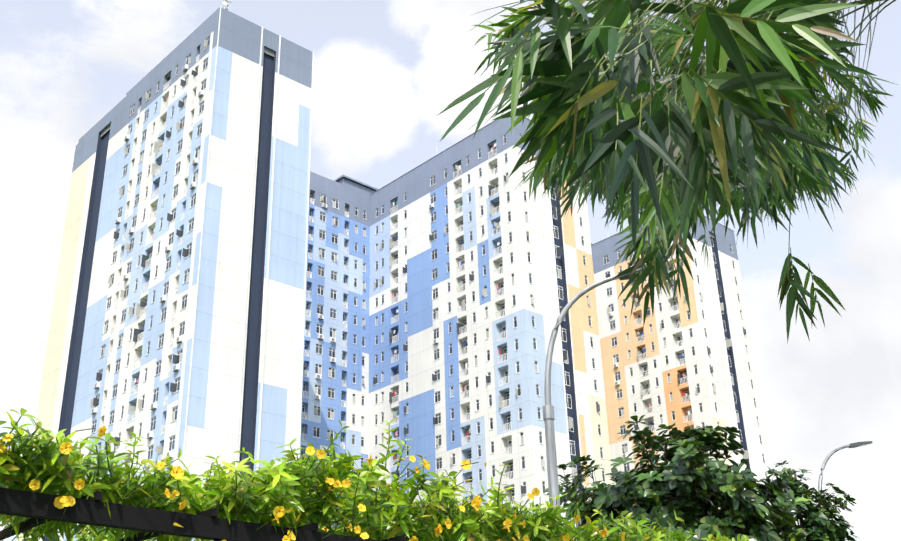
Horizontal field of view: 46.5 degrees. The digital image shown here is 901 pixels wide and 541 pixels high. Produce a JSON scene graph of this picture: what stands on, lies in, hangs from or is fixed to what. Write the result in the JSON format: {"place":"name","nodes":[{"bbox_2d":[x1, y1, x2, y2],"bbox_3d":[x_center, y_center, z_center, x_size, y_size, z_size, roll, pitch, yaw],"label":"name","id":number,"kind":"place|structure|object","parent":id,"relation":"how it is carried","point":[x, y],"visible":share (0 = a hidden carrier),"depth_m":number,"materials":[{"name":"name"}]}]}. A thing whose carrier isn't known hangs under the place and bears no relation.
{"place":"outdoors","nodes":[
{"label":"outdoors","id":0,"kind":"place"},
{"bbox_2d":[0,0,900,540],"label":"sky","id":1,"kind":"structure","parent":0,"point":[384,70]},
{"bbox_2d":[300,116,612,539],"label":"tower","id":2,"kind":"structure","parent":0,"point":[445,287],"depth_m":142.25,"materials":[{"name":"white paint"}]},
{"bbox_2d":[591,215,772,514],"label":"tower","id":3,"kind":"structure","parent":0,"point":[671,362],"depth_m":165.77,"materials":[{"name":"white paint"}]},
{"label":"ground","id":4,"kind":"structure","parent":0,"visible":0},
{"bbox_2d":[17,0,313,540],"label":"tower","id":5,"kind":"structure","parent":4,"relation":"on","point":[177,318],"depth_m":117.59,"materials":[{"name":"white paint"}]},
{"bbox_2d":[0,487,404,540],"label":"pergola","id":6,"kind":"object","parent":4,"relation":"on","point":[90,510],"visible":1,"depth_m":5.01,"materials":[{"name":"metal"}]},
{"bbox_2d":[0,408,794,540],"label":"flowering hedge","id":7,"kind":"object","parent":6,"relation":"on","point":[282,493],"visible":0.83,"depth_m":5.78,"materials":[{"name":"green plant"}]},
{"bbox_2d":[543,264,646,523],"bbox_3d":[2.683,4.312,16.980,2.426,9.560,0.512,-6,-25,10],"label":"street lamp","id":8,"kind":"object","parent":4,"relation":"on","point":[549,419],"visible":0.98,"depth_m":18.07,"materials":[{"name":"grey metal"}]},
{"bbox_2d":[435,0,897,342],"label":"bamboo clump","id":9,"kind":"object","parent":4,"relation":"on","point":[721,122],"visible":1,"depth_m":2.64,"materials":[{"name":"green plant"}]},
{"bbox_2d":[534,415,807,540],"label":"tree","id":10,"kind":"object","parent":4,"relation":"on","point":[690,492],"visible":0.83,"depth_m":21.57,"materials":[{"name":"green plant"}]},
{"bbox_2d":[758,460,858,540],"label":"tree","id":11,"kind":"object","parent":4,"relation":"on","point":[821,526],"visible":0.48,"depth_m":25.77,"materials":[{"name":"green plant"}]},
{"bbox_2d":[818,441,872,506],"bbox_3d":[11.103,9.130,27.828,2.407,9.560,0.480,8,-27,-19],"label":"street lamp","id":12,"kind":"object","parent":4,"relation":"on","point":[851,445],"visible":0.71,"depth_m":29.58,"materials":[{"name":"grey metal"}]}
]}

